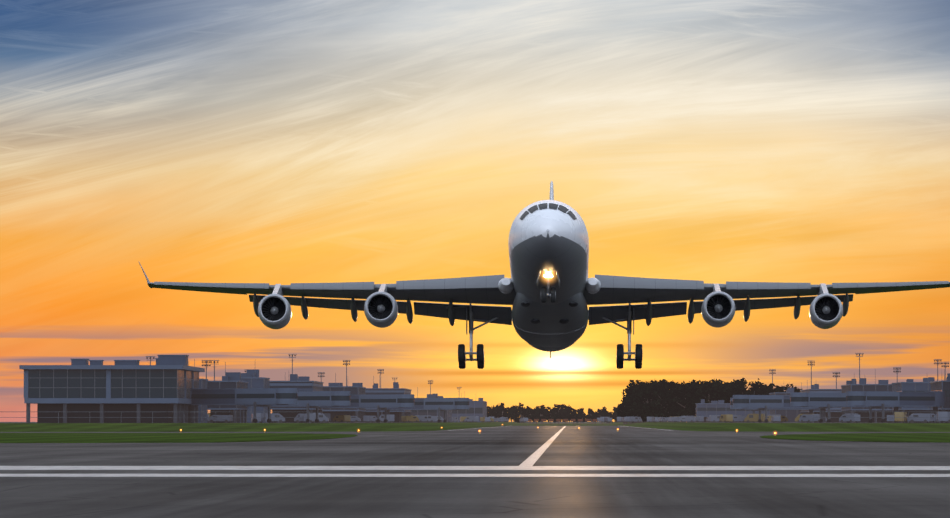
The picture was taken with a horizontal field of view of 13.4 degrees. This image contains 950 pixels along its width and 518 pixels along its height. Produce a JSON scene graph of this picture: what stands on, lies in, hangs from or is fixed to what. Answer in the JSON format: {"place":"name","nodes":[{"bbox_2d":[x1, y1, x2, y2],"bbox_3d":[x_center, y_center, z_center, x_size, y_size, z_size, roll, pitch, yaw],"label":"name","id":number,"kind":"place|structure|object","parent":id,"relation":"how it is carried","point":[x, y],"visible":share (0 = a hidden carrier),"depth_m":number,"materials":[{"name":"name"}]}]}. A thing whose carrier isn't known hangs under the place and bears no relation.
{"place":"outdoors","nodes":[
{"label":"outdoors","id":0,"kind":"place"},
{"bbox_2d":[0,433,356,442],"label":"island grass","id":1,"kind":"structure","parent":0,"point":[123,437],"depth_m":378.41,"materials":[{"name":"green plant"}]},
{"bbox_2d":[0,422,551,431],"bbox_3d":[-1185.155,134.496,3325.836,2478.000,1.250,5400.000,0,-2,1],"label":"ground","id":2,"kind":"structure","parent":0,"point":[189,427],"depth_m":667.69,"materials":[{"name":"green plant"}]},
{"bbox_2d":[0,422,804,422],"bbox_3d":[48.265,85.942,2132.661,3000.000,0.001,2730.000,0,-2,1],"label":"apron pavement","id":3,"kind":"structure","parent":0,"point":[436,422],"depth_m":1272.07,"materials":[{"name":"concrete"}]},
{"bbox_2d":[19,355,204,422],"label":"terminal","id":4,"kind":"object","parent":3,"relation":"on","point":[119,388],"visible":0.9,"depth_m":801.71,"materials":[{"name":"grey glass"}]},
{"bbox_2d":[194,359,207,422],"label":"concourse","id":5,"kind":"structure","parent":3,"relation":"on","point":[203,409],"depth_m":866.07,"materials":[{"name":"grey glass"}]},
{"bbox_2d":[202,360,210,378],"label":"floodlight mast","id":6,"kind":"object","parent":3,"relation":"on","point":[205,361],"visible":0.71,"depth_m":1369.96,"materials":[{"name":"grey metal"}]},
{"bbox_2d":[210,360,218,380],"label":"floodlight mast","id":7,"kind":"object","parent":3,"relation":"on","point":[214,366],"visible":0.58,"depth_m":1369.91,"materials":[{"name":"grey metal"}]},
{"bbox_2d":[209,415,232,422],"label":"apron van","id":8,"kind":"object","parent":3,"relation":"on","point":[226,420],"visible":0.79,"depth_m":880.98,"materials":[{"name":"grey paint"}]},
{"bbox_2d":[208,362,247,422],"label":"concourse","id":9,"kind":"structure","parent":3,"relation":"on","point":[231,380],"depth_m":882.34,"materials":[{"name":"grey glass"}]},
{"bbox_2d":[188,388,296,422],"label":"boarding bridge","id":10,"kind":"structure","parent":3,"relation":"on","point":[261,397],"depth_m":817.80,"materials":[{"name":"grey metal"}]},
{"bbox_2d":[240,369,269,422],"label":"concourse","id":11,"kind":"structure","parent":3,"relation":"on","point":[252,378],"depth_m":951.00,"materials":[{"name":"grey glass"}]},
{"bbox_2d":[251,413,260,422],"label":"van","id":12,"kind":"object","parent":3,"relation":"on","point":[258,415],"visible":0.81,"depth_m":923.63,"materials":[{"name":"grey paint"}]},
{"bbox_2d":[257,413,274,422],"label":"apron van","id":13,"kind":"object","parent":3,"relation":"on","point":[262,415],"visible":0.25,"depth_m":927.74,"materials":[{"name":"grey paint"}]},
{"bbox_2d":[264,413,284,422],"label":"van","id":14,"kind":"object","parent":3,"relation":"on","point":[279,420],"visible":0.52,"depth_m":877.42,"materials":[{"name":"grey paint"}]},
{"bbox_2d":[288,354,296,373],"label":"floodlight mast","id":15,"kind":"object","parent":3,"relation":"on","point":[292,357],"visible":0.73,"depth_m":1546.58,"materials":[{"name":"grey metal"}]},
{"bbox_2d":[270,374,323,422],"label":"concourse","id":16,"kind":"structure","parent":3,"relation":"on","point":[302,383],"depth_m":980.93,"materials":[{"name":"grey glass"}]},
{"bbox_2d":[244,391,350,422],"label":"boarding bridge","id":17,"kind":"structure","parent":3,"relation":"on","point":[311,399],"depth_m":893.45,"materials":[{"name":"grey metal"}]},
{"bbox_2d":[299,414,306,422],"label":"van","id":18,"kind":"object","parent":3,"relation":"on","point":[303,420],"visible":0.21,"depth_m":964.01,"materials":[{"name":"grey paint"}]},
{"bbox_2d":[294,413,312,422],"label":"van","id":19,"kind":"object","parent":3,"relation":"on","point":[297,420],"visible":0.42,"depth_m":975.18,"materials":[{"name":"grey paint"}]},
{"bbox_2d":[306,414,328,422],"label":"van","id":20,"kind":"object","parent":3,"relation":"on","point":[323,418],"visible":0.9,"depth_m":943.30,"materials":[{"name":"grey paint"}]},
{"bbox_2d":[323,413,329,422],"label":"van","id":21,"kind":"object","parent":3,"relation":"on","point":[327,415],"visible":0.4,"depth_m":1013.74,"materials":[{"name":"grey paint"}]},
{"bbox_2d":[333,415,350,422],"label":"apron van","id":22,"kind":"object","parent":3,"relation":"on","point":[341,418],"visible":1,"depth_m":1008.95,"materials":[{"name":"grey paint"}]},
{"bbox_2d":[323,374,365,422],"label":"concourse","id":23,"kind":"structure","parent":3,"relation":"on","point":[356,389],"depth_m":1121.76,"materials":[{"name":"grey concrete"}]},
{"bbox_2d":[343,360,349,385],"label":"floodlight mast","id":24,"kind":"object","parent":3,"relation":"on","point":[346,363],"visible":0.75,"depth_m":1698.80,"materials":[{"name":"grey metal"}]},
{"bbox_2d":[344,416,360,422],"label":"van","id":25,"kind":"object","parent":3,"relation":"on","point":[356,419],"visible":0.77,"depth_m":1029.20,"materials":[{"name":"grey paint"}]},
{"bbox_2d":[320,394,413,422],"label":"boarding bridge","id":26,"kind":"structure","parent":3,"relation":"on","point":[383,401],"depth_m":1000.59,"materials":[{"name":"grey metal"}]},
{"bbox_2d":[363,416,376,422],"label":"apron van","id":27,"kind":"object","parent":3,"relation":"on","point":[370,419],"visible":0.98,"depth_m":1123.54,"materials":[{"name":"grey paint"}]},
{"bbox_2d":[379,414,393,422],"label":"van","id":28,"kind":"object","parent":3,"relation":"on","point":[390,417],"visible":0.67,"depth_m":1093.82,"materials":[{"name":"grey paint"}]},
{"bbox_2d":[365,375,411,422],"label":"concourse","id":29,"kind":"structure","parent":3,"relation":"on","point":[395,389],"depth_m":1180.42,"materials":[{"name":"grey concrete"}]},
{"bbox_2d":[402,416,418,422],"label":"apron van","id":30,"kind":"object","parent":3,"relation":"on","point":[408,419],"visible":1,"depth_m":1158.54,"materials":[{"name":"grey paint"}]},
{"bbox_2d":[417,416,428,422],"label":"truck","id":31,"kind":"object","parent":3,"relation":"on","point":[423,419],"visible":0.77,"depth_m":1175.75,"materials":[{"name":"grey paint"}]},
{"bbox_2d":[380,398,468,422],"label":"boarding bridge","id":32,"kind":"structure","parent":3,"relation":"on","point":[441,404],"depth_m":1142.26,"materials":[{"name":"grey metal"}]},
{"bbox_2d":[415,415,434,422],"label":"van","id":33,"kind":"object","parent":3,"relation":"on","point":[431,419],"visible":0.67,"depth_m":1177.36,"materials":[{"name":"grey paint"}]},
{"bbox_2d":[428,380,432,393],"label":"floodlight mast","id":34,"kind":"object","parent":3,"relation":"on","point":[430,382],"visible":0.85,"depth_m":2336.01,"materials":[{"name":"grey metal"}]},
{"bbox_2d":[411,387,451,421],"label":"concourse","id":35,"kind":"structure","parent":3,"relation":"on","point":[429,412],"depth_m":1499.75,"materials":[{"name":"grey concrete"}]},
{"bbox_2d":[432,416,443,421],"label":"van","id":36,"kind":"object","parent":3,"relation":"on","point":[436,418],"visible":0.5,"depth_m":1268.63,"materials":[{"name":"grey paint"}]},
{"bbox_2d":[448,417,457,421],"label":"truck","id":37,"kind":"object","parent":3,"relation":"on","point":[452,419],"visible":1,"depth_m":1503.98,"materials":[{"name":"grey paint"}]},
{"bbox_2d":[452,391,486,421],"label":"concourse","id":38,"kind":"structure","parent":3,"relation":"on","point":[478,408],"depth_m":1749.26,"materials":[{"name":"grey glass"}]},
{"bbox_2d":[464,417,478,421],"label":"apron van","id":39,"kind":"object","parent":3,"relation":"on","point":[470,419],"visible":1,"depth_m":1384.61,"materials":[{"name":"grey paint"}]},
{"bbox_2d":[0,412,949,422],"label":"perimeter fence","id":40,"kind":"object","parent":3,"relation":"on","point":[246,417],"visible":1,"depth_m":772.61,"materials":[{"name":"grey metal"}]},
{"bbox_2d":[480,417,493,421],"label":"apron van","id":41,"kind":"object","parent":3,"relation":"on","point":[482,419],"visible":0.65,"depth_m":1482.74,"materials":[{"name":"grey paint"}]},
{"bbox_2d":[500,417,508,421],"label":"truck","id":42,"kind":"object","parent":3,"relation":"on","point":[504,419],"visible":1,"depth_m":1554.89,"materials":[{"name":"grey paint"}]},
{"bbox_2d":[600,417,608,421],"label":"truck","id":43,"kind":"object","parent":3,"relation":"on","point":[602,419],"visible":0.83,"depth_m":1607.07,"materials":[{"name":"grey paint"}]},
{"bbox_2d":[689,417,703,421],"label":"truck","id":44,"kind":"object","parent":3,"relation":"on","point":[700,419],"visible":0.54,"depth_m":1305.46,"materials":[{"name":"grey paint"}]},
{"bbox_2d":[709,415,722,421],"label":"apron van","id":45,"kind":"object","parent":3,"relation":"on","point":[713,418],"visible":0.71,"depth_m":1246.56,"materials":[{"name":"grey paint"}]},
{"bbox_2d":[719,414,732,422],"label":"apron van","id":46,"kind":"object","parent":3,"relation":"on","point":[725,418],"visible":1,"depth_m":1122.21,"materials":[{"name":"grey paint"}]},
{"bbox_2d":[695,399,768,421],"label":"concourse","id":47,"kind":"structure","parent":3,"relation":"on","point":[706,410],"depth_m":1497.21,"materials":[{"name":"grey glass"}]},
{"bbox_2d":[732,416,747,422],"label":"apron van","id":48,"kind":"object","parent":3,"relation":"on","point":[736,419],"visible":0.6,"depth_m":1146.85,"materials":[{"name":"grey paint"}]},
{"bbox_2d":[744,414,764,422],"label":"van","id":49,"kind":"object","parent":3,"relation":"on","point":[749,418],"visible":0.73,"depth_m":1038.83,"materials":[{"name":"grey paint"}]},
{"bbox_2d":[769,369,775,382],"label":"floodlight mast","id":50,"kind":"object","parent":3,"relation":"on","point":[772,370],"visible":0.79,"depth_m":1924.84,"materials":[{"name":"grey metal"}]},
{"bbox_2d":[730,398,818,422],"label":"boarding bridge","id":51,"kind":"structure","parent":3,"relation":"on","point":[756,409],"depth_m":1141.16,"materials":[{"name":"grey metal"}]},
{"bbox_2d":[771,416,780,422],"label":"truck","id":52,"kind":"object","parent":3,"relation":"on","point":[775,418],"visible":1,"depth_m":1065.12,"materials":[{"name":"grey paint"}]},
{"bbox_2d":[775,416,787,422],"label":"apron van","id":53,"kind":"object","parent":3,"relation":"on","point":[784,418],"visible":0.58,"depth_m":1147.53,"materials":[{"name":"grey paint"}]},
{"bbox_2d":[733,395,831,422],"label":"boarding bridge","id":54,"kind":"structure","parent":3,"relation":"on","point":[762,402],"depth_m":1020.02,"materials":[{"name":"grey metal"}]},
{"bbox_2d":[769,382,801,421],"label":"concourse","id":55,"kind":"structure","parent":3,"relation":"on","point":[791,415],"depth_m":1396.83,"materials":[{"name":"grey glass"}]},
{"bbox_2d":[795,414,802,422],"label":"apron van","id":56,"kind":"object","parent":3,"relation":"on","point":[798,417],"visible":0.38,"depth_m":1006.76,"materials":[{"name":"grey paint"}]},
{"bbox_2d":[799,414,817,422],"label":"apron van","id":57,"kind":"object","parent":3,"relation":"on","point":[808,418],"visible":0.98,"depth_m":926.38,"materials":[{"name":"grey paint"}]},
{"bbox_2d":[808,361,814,384],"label":"floodlight mast","id":58,"kind":"object","parent":3,"relation":"on","point":[811,362],"visible":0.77,"depth_m":1713.01,"materials":[{"name":"grey metal"}]},
{"bbox_2d":[800,384,841,422],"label":"concourse","id":59,"kind":"structure","parent":3,"relation":"on","point":[835,411],"depth_m":1248.16,"materials":[{"name":"grey glass"}]},
{"bbox_2d":[832,372,839,388],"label":"floodlight mast","id":60,"kind":"object","parent":3,"relation":"on","point":[836,375],"visible":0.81,"depth_m":1701.59,"materials":[{"name":"grey metal"}]},
{"bbox_2d":[790,393,897,422],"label":"boarding bridge","id":61,"kind":"structure","parent":3,"relation":"on","point":[821,401],"depth_m":937.76,"materials":[{"name":"grey metal"}]},
{"bbox_2d":[839,415,859,422],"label":"apron van","id":62,"kind":"object","parent":3,"relation":"on","point":[850,420],"visible":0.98,"depth_m":877.37,"materials":[{"name":"grey paint"}]},
{"bbox_2d":[844,413,857,422],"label":"van","id":63,"kind":"object","parent":3,"relation":"on","point":[850,414],"visible":0.15,"depth_m":955.44,"materials":[{"name":"grey paint"}]},
{"bbox_2d":[855,353,863,377],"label":"floodlight mast","id":64,"kind":"object","parent":3,"relation":"on","point":[859,356],"visible":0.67,"depth_m":1526.21,"materials":[{"name":"grey metal"}]},
{"bbox_2d":[841,378,898,422],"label":"concourse","id":65,"kind":"structure","parent":3,"relation":"on","point":[862,385],"depth_m":1118.26,"materials":[{"name":"grey glass"}]},
{"bbox_2d":[887,415,902,422],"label":"truck","id":66,"kind":"object","parent":3,"relation":"on","point":[890,419],"visible":0.33,"depth_m":919.91,"materials":[{"name":"grey paint"}]},
{"bbox_2d":[846,391,945,422],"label":"boarding bridge","id":67,"kind":"structure","parent":3,"relation":"on","point":[935,400],"depth_m":902.18,"materials":[{"name":"grey metal"}]},
{"bbox_2d":[893,367,900,381],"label":"floodlight mast","id":68,"kind":"object","parent":3,"relation":"on","point":[897,369],"visible":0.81,"depth_m":1626.89,"materials":[{"name":"grey metal"}]},
{"bbox_2d":[894,412,906,422],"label":"truck","id":69,"kind":"object","parent":3,"relation":"on","point":[900,414],"visible":0.98,"depth_m":835.81,"materials":[{"name":"beige paint"}]},
{"bbox_2d":[892,377,934,422],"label":"concourse","id":70,"kind":"structure","parent":3,"relation":"on","point":[909,385],"depth_m":997.27,"materials":[{"name":"grey glass"}]},
{"bbox_2d":[907,413,929,422],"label":"van","id":71,"kind":"object","parent":3,"relation":"on","point":[912,420],"visible":0.96,"depth_m":838.70,"materials":[{"name":"grey paint"}]},
{"bbox_2d":[920,413,935,422],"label":"apron van","id":72,"kind":"object","parent":3,"relation":"on","point":[932,415],"visible":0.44,"depth_m":846.66,"materials":[{"name":"grey paint"}]},
{"bbox_2d":[934,359,941,380],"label":"floodlight mast","id":73,"kind":"object","parent":3,"relation":"on","point":[937,362],"visible":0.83,"depth_m":1609.57,"materials":[{"name":"grey metal"}]},
{"bbox_2d":[930,373,949,422],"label":"concourse","id":74,"kind":"structure","parent":3,"relation":"on","point":[943,385],"depth_m":927.29,"materials":[{"name":"grey glass"}]},
{"bbox_2d":[933,412,949,422],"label":"apron van","id":75,"kind":"object","parent":3,"relation":"on","point":[934,419],"visible":0.31,"depth_m":842.52,"materials":[{"name":"grey paint"}]},
{"bbox_2d":[936,411,947,422],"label":"truck","id":76,"kind":"object","parent":3,"relation":"on","point":[942,413],"visible":0.96,"depth_m":817.55,"materials":[{"name":"grey paint"}]},
{"bbox_2d":[941,362,948,379],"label":"floodlight mast","id":77,"kind":"object","parent":3,"relation":"on","point":[945,363],"visible":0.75,"depth_m":1614.67,"materials":[{"name":"grey metal"}]},
{"bbox_2d":[0,426,949,517],"bbox_3d":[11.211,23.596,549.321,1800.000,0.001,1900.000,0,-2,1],"label":"runway pavement","id":78,"kind":"structure","parent":0,"point":[474,497],"depth_m":105.28,"materials":[{"name":"grey asphalt"}]},
{"bbox_2d":[0,426,949,476],"bbox_3d":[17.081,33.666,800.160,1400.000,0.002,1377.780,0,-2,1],"label":"runway markings","id":79,"kind":"object","parent":78,"relation":"on","point":[529,462],"visible":1,"depth_m":128.96,"materials":[{"name":"paint"}]},
{"bbox_2d":[760,433,949,442],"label":"island grass","id":80,"kind":"structure","parent":78,"relation":"on","point":[903,437],"depth_m":378.41,"materials":[{"name":"green plant"}]},
{"bbox_2d":[0,0,949,421],"label":"sky","id":81,"kind":"structure","parent":0,"point":[273,142],"materials":[{"name":"orange"}]},
{"bbox_2d":[138,181,949,368],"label":"airliner","id":82,"kind":"object","parent":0,"point":[549,290],"visible":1,"depth_m":300.26,"materials":[{"name":"white paint"}]},
{"bbox_2d":[433,422,687,430],"bbox_3d":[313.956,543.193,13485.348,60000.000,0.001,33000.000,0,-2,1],"label":"ground","id":83,"kind":"structure","parent":0,"point":[567,424],"depth_m":1596.88,"materials":[{"name":"green plant"}]},
{"bbox_2d":[487,403,620,423],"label":"tree line","id":84,"kind":"object","parent":83,"relation":"on","point":[515,413],"visible":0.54,"depth_m":2684.20,"materials":[{"name":"green plant"}]},
{"bbox_2d":[519,419,596,424],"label":"localiser array","id":85,"kind":"object","parent":83,"relation":"on","point":[536,420],"visible":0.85,"depth_m":1658.18,"materials":[{"name":"brown metal"}]},
{"bbox_2d":[615,378,800,423],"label":"trees","id":86,"kind":"object","parent":83,"relation":"on","point":[655,398],"visible":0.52,"depth_m":1813.17,"materials":[{"name":"green plant"}]},
{"bbox_2d":[585,422,949,431],"bbox_3d":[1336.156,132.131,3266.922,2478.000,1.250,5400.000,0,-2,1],"label":"ground","id":87,"kind":"structure","parent":0,"point":[839,427],"depth_m":677.11,"materials":[{"name":"green plant"}]},
{"bbox_2d":[617,417,624,421],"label":"truck","id":88,"kind":"object","parent":87,"relation":"on","point":[619,419],"visible":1,"depth_m":1661.48,"materials":[{"name":"grey paint"}]},
{"bbox_2d":[627,417,640,421],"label":"van","id":89,"kind":"object","parent":87,"relation":"on","point":[632,419],"visible":1,"depth_m":1448.85,"materials":[{"name":"grey paint"}]},
{"bbox_2d":[647,417,655,421],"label":"truck","id":90,"kind":"object","parent":87,"relation":"on","point":[650,419],"visible":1,"depth_m":1526.53,"materials":[{"name":"grey paint"}]},
{"bbox_2d":[661,417,670,421],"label":"van","id":91,"kind":"object","parent":87,"relation":"on","point":[666,419],"visible":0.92,"depth_m":1500.26,"materials":[{"name":"grey paint"}]},
{"bbox_2d":[673,417,688,421],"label":"apron van","id":92,"kind":"object","parent":87,"relation":"on","point":[675,419],"visible":0.42,"depth_m":1327.16,"materials":[{"name":"grey paint"}]},
{"bbox_2d":[678,417,695,421],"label":"apron van","id":93,"kind":"object","parent":87,"relation":"on","point":[691,419],"visible":1,"depth_m":1301.15,"materials":[{"name":"grey paint"}]}
]}

